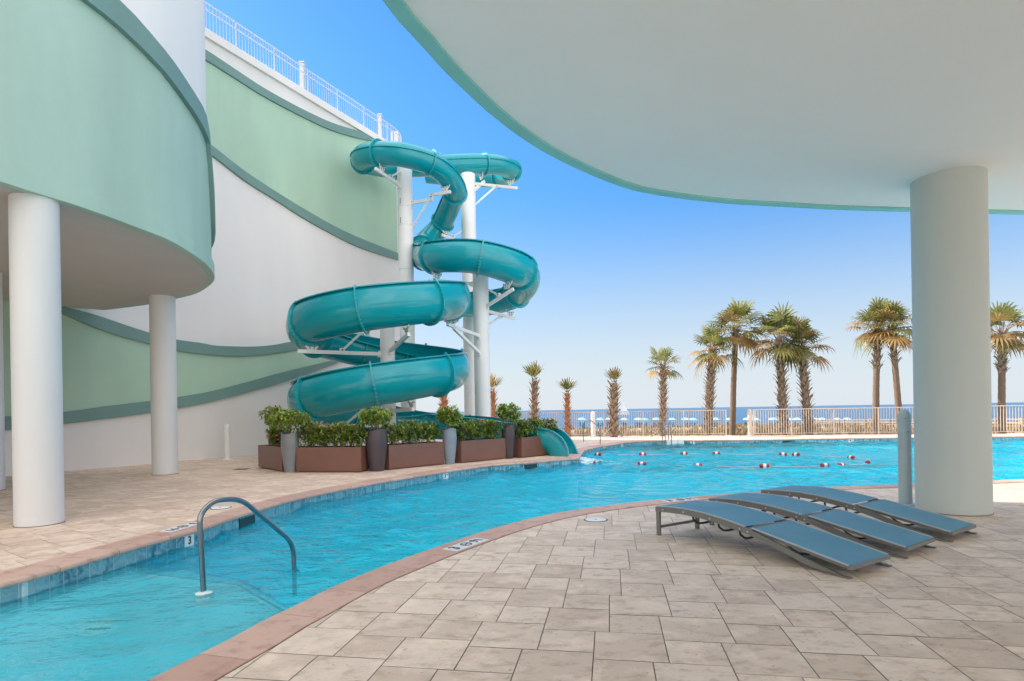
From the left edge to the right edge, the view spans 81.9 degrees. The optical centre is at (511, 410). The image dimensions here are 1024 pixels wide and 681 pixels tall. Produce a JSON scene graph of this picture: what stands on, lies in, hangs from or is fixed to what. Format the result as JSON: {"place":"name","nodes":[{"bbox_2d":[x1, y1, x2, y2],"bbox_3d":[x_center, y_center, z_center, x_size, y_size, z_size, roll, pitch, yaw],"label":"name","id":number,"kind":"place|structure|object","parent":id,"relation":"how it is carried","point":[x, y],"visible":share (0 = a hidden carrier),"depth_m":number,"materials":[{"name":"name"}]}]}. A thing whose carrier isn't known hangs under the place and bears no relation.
{"place":"outdoors","nodes":[
{"label":"outdoors","id":0,"kind":"place"},
{"bbox_2d":[0,439,1023,680],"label":"pool water","id":1,"kind":"structure","parent":0,"point":[147,619],"depth_m":7.68,"materials":[{"name":"blue liquid"}]},
{"bbox_2d":[569,454,603,463],"bbox_3d":[2.810,1.605,19.014,2.892,0.559,1.895,-1,0,21],"label":"slide foam","id":2,"kind":"object","parent":1,"relation":"in","point":[585,459],"visible":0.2,"depth_m":18.95,"materials":[{"name":"white liquid"}]},
{"bbox_2d":[666,439,683,444],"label":"pool steps","id":3,"kind":"structure","parent":1,"relation":"in","point":[679,441],"depth_m":26.97,"materials":[{"name":"white plastic"}]},
{"bbox_2d":[579,452,870,467],"bbox_3d":[6.285,1.556,19.008,9.030,0.137,4.830,-1,0,21],"label":"float line","id":4,"kind":"object","parent":1,"relation":"on","point":[767,465],"visible":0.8,"depth_m":17.90,"materials":[{"name":"multicoloured plastic"}]},
{"bbox_2d":[0,433,1023,571],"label":"tan paving","id":5,"kind":"structure","parent":0,"point":[31,547],"depth_m":11.53,"materials":[{"name":"beige stone"}]},
{"bbox_2d":[0,0,215,527],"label":"hotel tower","id":6,"kind":"structure","parent":5,"relation":"on","point":[107,195],"depth_m":9.24,"materials":[{"name":"green paint"}]},
{"bbox_2d":[210,506,230,509],"bbox_3d":[-4.721,1.571,9.565,0.320,0.014,0.320,-1,0,0],"label":"skimmer cover","id":7,"kind":"object","parent":5,"relation":"on","point":[220,507],"visible":1,"depth_m":9.53,"materials":[{"name":"white plastic"}]},
{"bbox_2d":[221,424,231,459],"bbox_3d":[-9.649,1.054,19.979,0.380,1.210,0.380,-1,0,0],"label":"light bollard","id":8,"kind":"object","parent":5,"relation":"on","point":[227,453],"visible":1,"depth_m":19.89,"materials":[{"name":"white metal"}]},
{"bbox_2d":[258,444,302,471],"bbox_3d":[-6.355,1.282,16.228,0.620,0.645,1.723,-1,0,-42],"label":"planter box","id":9,"kind":"object","parent":5,"relation":"on","point":[269,456],"visible":0.53,"depth_m":15.97,"materials":[{"name":"brown paint"}]},
{"bbox_2d":[264,424,296,446],"bbox_3d":[-6.386,0.696,16.229,0.903,0.738,0.855,-1,0,7],"label":"flowering shrub","id":10,"kind":"object","parent":9,"relation":"on","point":[274,434],"visible":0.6,"depth_m":16.12,"materials":[{"name":"green plant"}]},
{"bbox_2d":[281,431,298,472],"bbox_3d":[-5.740,1.070,15.265,0.449,1.050,0.430,-1,0,-17],"label":"tall vase","id":11,"kind":"object","parent":5,"relation":"on","point":[289,443],"visible":0.91,"depth_m":15.11,"materials":[{"name":"ceramic"}]},
{"bbox_2d":[267,409,311,433],"bbox_3d":[-5.761,0.318,15.230,1.072,0.724,1.097,-1,0,14],"label":"flowering shrub","id":12,"kind":"object","parent":11,"relation":"in","point":[302,418],"visible":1,"depth_m":15.11,"materials":[{"name":"green plant"}]},
{"bbox_2d":[296,445,368,471],"bbox_3d":[-4.624,1.254,15.315,1.760,0.645,0.620,-1,0,9],"label":"planter box","id":13,"kind":"object","parent":5,"relation":"on","point":[332,459],"visible":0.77,"depth_m":15.02,"materials":[{"name":"brown paint"}]},
{"bbox_2d":[296,421,321,446],"bbox_3d":[-5.269,0.660,15.451,0.812,0.769,0.798,-1,0,-2],"label":"flowering shrub","id":14,"kind":"object","parent":13,"relation":"on","point":[304,432],"visible":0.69,"depth_m":15.32,"materials":[{"name":"green plant"}]},
{"bbox_2d":[310,423,337,446],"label":"flowering shrub","id":15,"kind":"object","parent":13,"relation":"on","point":[322,431],"visible":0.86,"depth_m":15.16,"materials":[{"name":"green plant"}]},
{"bbox_2d":[328,421,353,446],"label":"flowering shrub","id":16,"kind":"object","parent":13,"relation":"on","point":[340,438],"visible":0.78,"depth_m":15.16,"materials":[{"name":"green plant"}]},
{"bbox_2d":[342,422,368,446],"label":"flowering shrub","id":17,"kind":"object","parent":13,"relation":"on","point":[355,435],"visible":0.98,"depth_m":15.03,"materials":[{"name":"green plant"}]},
{"bbox_2d":[365,429,386,470],"bbox_3d":[-3.499,1.013,15.237,0.567,1.090,0.514,-1,0,21],"label":"tall vase","id":18,"kind":"object","parent":5,"relation":"on","point":[376,445],"visible":0.98,"depth_m":15.04,"materials":[{"name":"ceramic"}]},
{"bbox_2d":[355,406,393,429],"bbox_3d":[-3.502,0.242,15.205,0.974,0.724,1.026,-1,0,-3],"label":"flowering shrub","id":19,"kind":"object","parent":18,"relation":"on","point":[377,419],"visible":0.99,"depth_m":15.07,"materials":[{"name":"green plant"}]},
{"bbox_2d":[385,441,444,469],"bbox_3d":[-2.784,1.224,16.256,0.620,0.645,1.884,-1,0,43],"label":"planter box","id":20,"kind":"object","parent":5,"relation":"on","point":[412,455],"visible":0.69,"depth_m":15.98,"materials":[{"name":"brown paint"}]},
{"bbox_2d":[378,422,406,444],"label":"flowering shrub","id":21,"kind":"object","parent":20,"relation":"on","point":[392,437],"visible":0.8,"depth_m":15.70,"materials":[{"name":"green plant"}]},
{"bbox_2d":[396,419,424,443],"bbox_3d":[-2.796,0.614,16.309,0.901,0.782,0.856,-1,0,-17],"label":"flowering shrub","id":22,"kind":"object","parent":20,"relation":"on","point":[417,427],"visible":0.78,"depth_m":16.17,"materials":[{"name":"green plant"}]},
{"bbox_2d":[414,420,442,442],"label":"flowering shrub","id":23,"kind":"object","parent":20,"relation":"on","point":[430,432],"visible":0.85,"depth_m":16.62,"materials":[{"name":"green plant"}]},
{"bbox_2d":[286,138,581,456],"bbox_3d":[-2.856,-6.042,25.882,10.211,15.763,16.454,-1,0,0],"label":"water slide","id":24,"kind":"object","parent":5,"relation":"on","point":[387,371],"visible":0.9,"depth_m":22.48,"materials":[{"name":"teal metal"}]},
{"bbox_2d":[442,428,456,463],"bbox_3d":[-1.784,1.015,16.881,0.404,1.030,0.396,-1,0,-25],"label":"tall vase","id":25,"kind":"object","parent":5,"relation":"on","point":[449,438],"visible":0.97,"depth_m":16.74,"materials":[{"name":"ceramic"}]},
{"bbox_2d":[435,404,465,428],"bbox_3d":[-1.794,0.227,16.893,0.975,0.812,0.917,-1,0,-25],"label":"flowering shrub","id":26,"kind":"object","parent":25,"relation":"in","point":[448,414],"visible":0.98,"depth_m":16.72,"materials":[{"name":"green plant"}]},
{"bbox_2d":[455,438,505,462],"bbox_3d":[-1.049,1.195,17.899,0.620,0.645,1.836,-1,0,44],"label":"planter box","id":27,"kind":"object","parent":5,"relation":"on","point":[479,449],"visible":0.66,"depth_m":17.59,"materials":[{"name":"brown paint"}]},
{"bbox_2d":[450,420,476,440],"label":"flowering shrub","id":28,"kind":"object","parent":27,"relation":"on","point":[466,426],"visible":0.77,"depth_m":17.32,"materials":[{"name":"green plant"}]},
{"bbox_2d":[463,419,489,439],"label":"flowering shrub","id":29,"kind":"object","parent":27,"relation":"on","point":[481,431],"visible":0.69,"depth_m":17.84,"materials":[{"name":"green plant"}]},
{"bbox_2d":[480,418,503,438],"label":"flowering shrub","id":30,"kind":"object","parent":27,"relation":"on","point":[491,433],"visible":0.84,"depth_m":18.24,"materials":[{"name":"green plant"}]},
{"bbox_2d":[502,425,514,458],"bbox_3d":[-0.112,0.972,18.504,0.420,1.060,0.399,-1,0,44],"label":"tall vase","id":31,"kind":"object","parent":5,"relation":"on","point":[508,433],"visible":0.9,"depth_m":18.35,"materials":[{"name":"ceramic"}]},
{"bbox_2d":[493,402,522,425],"bbox_3d":[-0.110,0.153,18.506,0.975,0.847,1.005,-1,0,24],"label":"flowering shrub","id":32,"kind":"object","parent":31,"relation":"in","point":[503,411],"visible":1,"depth_m":18.36,"materials":[{"name":"green plant"}]},
{"bbox_2d":[513,436,547,457],"bbox_3d":[0.745,1.165,19.456,0.620,0.645,1.879,-1,0,45],"label":"planter box","id":33,"kind":"object","parent":5,"relation":"on","point":[524,447],"visible":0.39,"depth_m":18.80,"materials":[{"name":"brown paint"}]},
{"bbox_2d":[510,418,533,436],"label":"flowering shrub","id":34,"kind":"object","parent":33,"relation":"on","point":[523,424],"visible":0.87,"depth_m":18.92,"materials":[{"name":"green plant"}]},
{"bbox_2d":[521,415,544,434],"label":"flowering shrub","id":35,"kind":"object","parent":33,"relation":"on","point":[537,422],"visible":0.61,"depth_m":19.35,"materials":[{"name":"green plant"}]},
{"bbox_2d":[536,417,559,430],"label":"flowering shrub","id":36,"kind":"object","parent":33,"relation":"on","point":[552,425],"visible":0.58,"depth_m":19.82,"materials":[{"name":"green plant"}]},
{"bbox_2d":[582,420,600,443],"bbox_3d":[3.591,1.065,26.011,0.331,1.252,1.226,-1,0,-34],"label":"grab rail","id":37,"kind":"object","parent":5,"relation":"on","point":[596,425],"visible":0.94,"depth_m":26.35,"materials":[{"name":"silver metal"}]},
{"bbox_2d":[589,412,597,436],"bbox_3d":[4.461,0.742,32.377,0.456,1.370,0.456,-1,0,0],"label":"light bollard","id":38,"kind":"object","parent":5,"relation":"on","point":[593,429],"visible":1,"depth_m":32.27,"materials":[{"name":"white paint"}]},
{"bbox_2d":[491,410,726,435],"bbox_3d":[2.103,0.785,33.586,19.021,1.360,1.034,-1,0,20],"label":"pool fence","id":39,"kind":"object","parent":5,"relation":"on","point":[725,433],"visible":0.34,"depth_m":32.10,"materials":[{"name":"white metal"}]},
{"bbox_2d":[747,409,752,435],"bbox_3d":[12.122,0.605,30.078,0.380,1.390,0.380,-1,0,0],"label":"light bollard","id":40,"kind":"object","parent":5,"relation":"on","point":[749,411],"visible":0.97,"depth_m":29.99,"materials":[{"name":"beige paint"}]},
{"bbox_2d":[752,405,1023,435],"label":"pool fence","id":41,"kind":"object","parent":5,"relation":"on","point":[754,415],"visible":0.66,"depth_m":30.05,"materials":[{"name":"white metal"}]},
{"bbox_2d":[0,433,1023,680],"bbox_3d":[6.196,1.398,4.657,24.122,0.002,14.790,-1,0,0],"label":"stone paving","id":42,"kind":"structure","parent":0,"point":[734,557],"depth_m":4.30,"materials":[{"name":"grey stone"}]},
{"bbox_2d":[584,517,607,521],"bbox_3d":[1.134,1.474,7.995,0.320,0.014,0.320,-1,0,0],"label":"skimmer cover","id":43,"kind":"object","parent":42,"relation":"on","point":[595,519],"visible":1,"depth_m":7.96,"materials":[{"name":"white plastic"}]},
{"bbox_2d":[383,0,1023,515],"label":"canopy","id":44,"kind":"object","parent":42,"relation":"on","point":[915,108],"visible":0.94,"depth_m":6.29,"materials":[{"name":"paint"}]},
{"bbox_2d":[655,500,891,578],"bbox_3d":[2.599,1.272,6.212,0.730,0.371,2.257,-1,0,-32],"label":"sun lounger","id":45,"kind":"object","parent":42,"relation":"on","point":[847,554],"visible":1,"depth_m":5.87,"materials":[{"name":"blue fabric"}]},
{"bbox_2d":[709,492,936,558],"bbox_3d":[3.452,1.258,6.823,0.730,0.371,2.247,-1,0,-35],"label":"sun lounger","id":46,"kind":"object","parent":42,"relation":"on","point":[827,518],"visible":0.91,"depth_m":6.47,"materials":[{"name":"blue fabric"}]},
{"bbox_2d":[761,485,976,542],"bbox_3d":[4.387,1.242,7.474,0.730,0.371,2.246,-1,0,-35],"label":"sun lounger","id":47,"kind":"object","parent":42,"relation":"on","point":[875,507],"visible":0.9,"depth_m":7.14,"materials":[{"name":"blue fabric"}]},
{"bbox_2d":[897,409,914,506],"bbox_3d":[5.846,0.689,8.780,0.334,1.430,0.334,-1,0,0],"label":"light bollard","id":48,"kind":"object","parent":42,"relation":"on","point":[904,439],"visible":0.93,"depth_m":8.71,"materials":[{"name":"grey metal"}]},
{"bbox_2d":[204,0,1023,411],"label":"sky","id":49,"kind":"structure","parent":0,"point":[625,273],"materials":[{"name":"blue"}]},
{"bbox_2d":[431,402,1023,428],"bbox_3d":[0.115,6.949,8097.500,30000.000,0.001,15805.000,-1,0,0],"label":"sea","id":50,"kind":"structure","parent":0,"point":[741,413],"depth_m":550.23,"materials":[{"name":"blue liquid"}]},
{"bbox_2d":[618,403,629,414],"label":"sailboat","id":51,"kind":"object","parent":50,"relation":"on","point":[623,409],"visible":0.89,"depth_m":700.00,"materials":[{"name":"white fabric"}]},
{"bbox_2d":[560,420,1023,435],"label":"ground","id":52,"kind":"structure","parent":0,"point":[738,427],"depth_m":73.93,"materials":[{"name":"plant"}]},
{"bbox_2d":[3,27,400,475],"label":"hotel wall","id":53,"kind":"structure","parent":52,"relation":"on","point":[303,208],"depth_m":21.96,"materials":[{"name":"white paint"}]},
{"bbox_2d":[299,61,305,88],"bbox_3d":[-8.977,-14.146,25.265,0.220,1.535,0.220,-1,0,0],"label":"roof post","id":54,"kind":"object","parent":53,"relation":"on","point":[302,63],"visible":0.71,"depth_m":25.18,"materials":[{"name":"white metal"}]},
{"bbox_2d":[204,1,401,141],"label":"roof railing","id":55,"kind":"object","parent":53,"relation":"on","point":[236,29],"visible":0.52,"depth_m":24.28,"materials":[{"name":"white metal"}]},
{"bbox_2d":[377,113,381,136],"bbox_3d":[-6.663,-14.184,29.794,0.220,1.535,0.220,-1,0,0],"label":"roof post","id":56,"kind":"object","parent":53,"relation":"on","point":[380,120],"visible":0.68,"depth_m":29.70,"materials":[{"name":"white metal"}]},
{"bbox_2d":[391,131,398,140],"bbox_3d":[-6.302,-14.198,31.785,0.410,1.600,0.220,-1,0,0],"label":"roof post","id":57,"kind":"object","parent":53,"relation":"on","point":[396,137],"visible":0.36,"depth_m":31.68,"materials":[{"name":"white metal"}]},
{"bbox_2d":[437,394,450,407],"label":"palm tree","id":58,"kind":"object","parent":52,"relation":"on","point":[444,402],"visible":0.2,"depth_m":34.86,"materials":[{"name":"brown plant"}]},
{"bbox_2d":[490,374,503,416],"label":"palm tree","id":59,"kind":"object","parent":52,"relation":"on","point":[493,383],"visible":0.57,"depth_m":34.37,"materials":[{"name":"brown plant"}]},
{"bbox_2d":[18,437,1018,597],"bbox_3d":[14.034,1.969,14.000,52.000,1.300,32.000,-1,0,0],"label":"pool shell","id":60,"kind":"object","parent":52,"relation":"in","point":[24,589],"visible":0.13,"depth_m":6.90,"materials":[{"name":"tile"}]},
{"bbox_2d":[239,514,254,526],"bbox_3d":[-4.082,1.703,9.106,0.032,0.160,0.450,-1,0,7],"label":"skimmer","id":61,"kind":"object","parent":60,"relation":"attached to","point":[246,520],"visible":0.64,"depth_m":9.07,"materials":[{"name":"blue plastic"}]},
{"bbox_2d":[0,437,1023,602],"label":"waterline tiles","id":62,"kind":"object","parent":60,"relation":"attached to","point":[9,593],"visible":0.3,"depth_m":8.64,"materials":[{"name":"blue tile"}]},
{"bbox_2d":[184,534,193,546],"bbox_3d":[-4.207,1.695,7.693,0.016,0.150,0.160,-1,0,11],"label":"depth marker","id":63,"kind":"object","parent":62,"relation":"attached to","point":[188,540],"visible":1,"depth_m":7.68,"materials":[{"name":"white tile"}]},
{"bbox_2d":[524,463,537,468],"bbox_3d":[0.553,1.626,17.150,0.490,0.160,0.032,-1,0,-38],"label":"skimmer","id":64,"kind":"object","parent":60,"relation":"attached to","point":[530,466],"visible":0.82,"depth_m":17.13,"materials":[{"name":"black plastic"}]},
{"bbox_2d":[215,440,1022,680],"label":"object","id":65,"kind":"object","parent":60,"relation":"on","point":[411,572],"visible":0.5,"depth_m":4.88,"materials":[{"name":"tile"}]},
{"bbox_2d":[0,435,1023,680],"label":"pool coping","id":66,"kind":"object","parent":65,"relation":"on","point":[226,657],"visible":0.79,"depth_m":5.99,"materials":[{"name":"pink stone"}]},
{"bbox_2d":[159,522,203,531],"bbox_3d":[-4.416,1.557,7.900,0.200,0.013,0.620,-1,0,8],"label":"deck depth marker","id":67,"kind":"object","parent":66,"relation":"on","point":[180,527],"visible":0.88,"depth_m":7.85,"materials":[{"name":"white tile"}]},
{"bbox_2d":[443,538,488,550],"bbox_3d":[-0.506,1.493,6.591,0.200,0.013,0.620,-1,0,30],"label":"deck depth marker","id":68,"kind":"object","parent":66,"relation":"on","point":[465,544],"visible":1,"depth_m":6.57,"materials":[{"name":"white tile"}]},
{"bbox_2d":[662,421,665,444],"bbox_3d":[6.985,1.394,27.135,0.044,1.782,0.695,-1,0,4],"label":"grab rail","id":69,"kind":"object","parent":66,"relation":"attached to","point":[665,432],"visible":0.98,"depth_m":26.95,"materials":[{"name":"silver metal"}]},
{"bbox_2d":[668,421,671,444],"bbox_3d":[7.265,1.389,27.135,0.044,1.782,0.695,-1,0,4],"label":"grab rail","id":70,"kind":"object","parent":66,"relation":"attached to","point":[671,432],"visible":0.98,"depth_m":26.97,"materials":[{"name":"silver metal"}]},
{"bbox_2d":[661,498,699,501],"bbox_3d":[2.724,1.440,9.507,0.620,0.013,0.200,-1,0,-23],"label":"deck depth marker","id":71,"kind":"object","parent":66,"relation":"on","point":[682,499],"visible":1,"depth_m":9.50,"materials":[{"name":"white tile"}]},
{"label":"pool shelf","id":72,"kind":"structure","parent":60,"relation":"in","visible":0},
{"bbox_2d":[195,497,295,594],"bbox_3d":[-2.745,1.474,6.141,0.169,1.243,1.271,-1,0,21],"label":"grab rail","id":73,"kind":"object","parent":72,"relation":"attached to","point":[255,511],"visible":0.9,"depth_m":5.68,"materials":[{"name":"silver metal"}]},
{"bbox_2d":[522,360,543,419],"bbox_3d":[1.212,-0.362,32.949,1.514,4.938,1.622,-1,0,0],"label":"palm tree","id":74,"kind":"object","parent":52,"relation":"on","point":[535,370],"visible":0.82,"depth_m":32.85,"materials":[{"name":"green plant"}]},
{"bbox_2d":[556,377,577,436],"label":"palm tree","id":75,"kind":"object","parent":52,"relation":"on","point":[566,411],"visible":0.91,"depth_m":32.48,"materials":[{"name":"brown plant"}]},
{"bbox_2d":[605,366,622,436],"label":"palm tree","id":76,"kind":"object","parent":52,"relation":"on","point":[613,398],"visible":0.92,"depth_m":31.04,"materials":[{"name":"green plant"}]},
{"bbox_2d":[634,418,641,426],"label":"beach umbrella","id":77,"kind":"object","parent":52,"relation":"on","point":[636,423],"visible":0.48,"depth_m":145.72,"materials":[{"name":"white fabric"}]},
{"bbox_2d":[646,346,682,435],"bbox_3d":[8.173,-0.649,31.508,2.115,5.650,2.141,-1,0,17],"label":"palm tree","id":78,"kind":"object","parent":52,"relation":"on","point":[664,372],"visible":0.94,"depth_m":31.28,"materials":[{"name":"green plant"}]},
{"bbox_2d":[687,323,744,435],"bbox_3d":[11.030,-1.381,32.082,3.167,6.875,2.639,-1,0,28],"label":"palm tree","id":79,"kind":"object","parent":52,"relation":"on","point":[711,359],"visible":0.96,"depth_m":32.03,"materials":[{"name":"green plant"}]},
{"bbox_2d":[702,298,768,434],"bbox_3d":[12.514,-2.230,32.995,3.910,8.333,3.926,-1,0,0],"label":"palm tree","id":80,"kind":"object","parent":52,"relation":"on","point":[734,311],"visible":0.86,"depth_m":32.78,"materials":[{"name":"green plant"}]},
{"bbox_2d":[749,301,813,434],"bbox_3d":[14.401,-1.851,31.540,3.380,7.867,3.974,-1,0,0],"label":"palm tree","id":81,"kind":"object","parent":52,"relation":"on","point":[782,321],"visible":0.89,"depth_m":31.39,"materials":[{"name":"green plant"}]},
{"bbox_2d":[766,315,834,434],"bbox_3d":[15.682,-1.509,31.723,3.248,7.172,3.420,-1,0,-22],"label":"palm tree","id":82,"kind":"object","parent":52,"relation":"on","point":[806,332],"visible":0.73,"depth_m":31.41,"materials":[{"name":"green plant"}]},
{"bbox_2d":[845,296,909,433],"bbox_3d":[19.773,-2.113,31.931,3.288,8.143,3.497,-1,0,0],"label":"palm tree","id":83,"kind":"object","parent":52,"relation":"on","point":[873,312],"visible":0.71,"depth_m":31.85,"materials":[{"name":"green plant"}]},
{"bbox_2d":[861,299,912,427],"bbox_3d":[20.382,-1.972,31.420,3.402,7.986,3.707,-1,0,0],"label":"palm tree","id":84,"kind":"object","parent":52,"relation":"on","point":[893,316],"visible":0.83,"depth_m":31.24,"materials":[{"name":"green plant"}]},
{"bbox_2d":[802,418,1023,429],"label":"boardwalk","id":85,"kind":"structure","parent":52,"relation":"on","point":[1020,421],"depth_m":69.08,"materials":[{"name":"brown wood"}]},
{"bbox_2d":[990,301,1023,433],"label":"palm tree","id":86,"kind":"object","parent":52,"relation":"on","point":[1000,337],"visible":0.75,"depth_m":30.02,"materials":[{"name":"green plant"}]},
{"bbox_3d":[-7.009,1.076,17.514,0.426,1.080,0.390,-1,0,0],"label":"tall vase","id":87,"kind":"object","parent":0,"visible":0},
{"bbox_2d":[258,405,289,426],"bbox_3d":[-7.048,0.252,17.486,0.978,0.836,0.957,-1,0,-34],"label":"flowering shrub","id":88,"kind":"object","parent":87,"relation":"in","point":[272,410],"visible":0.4,"depth_m":17.35,"materials":[{"name":"green plant"}]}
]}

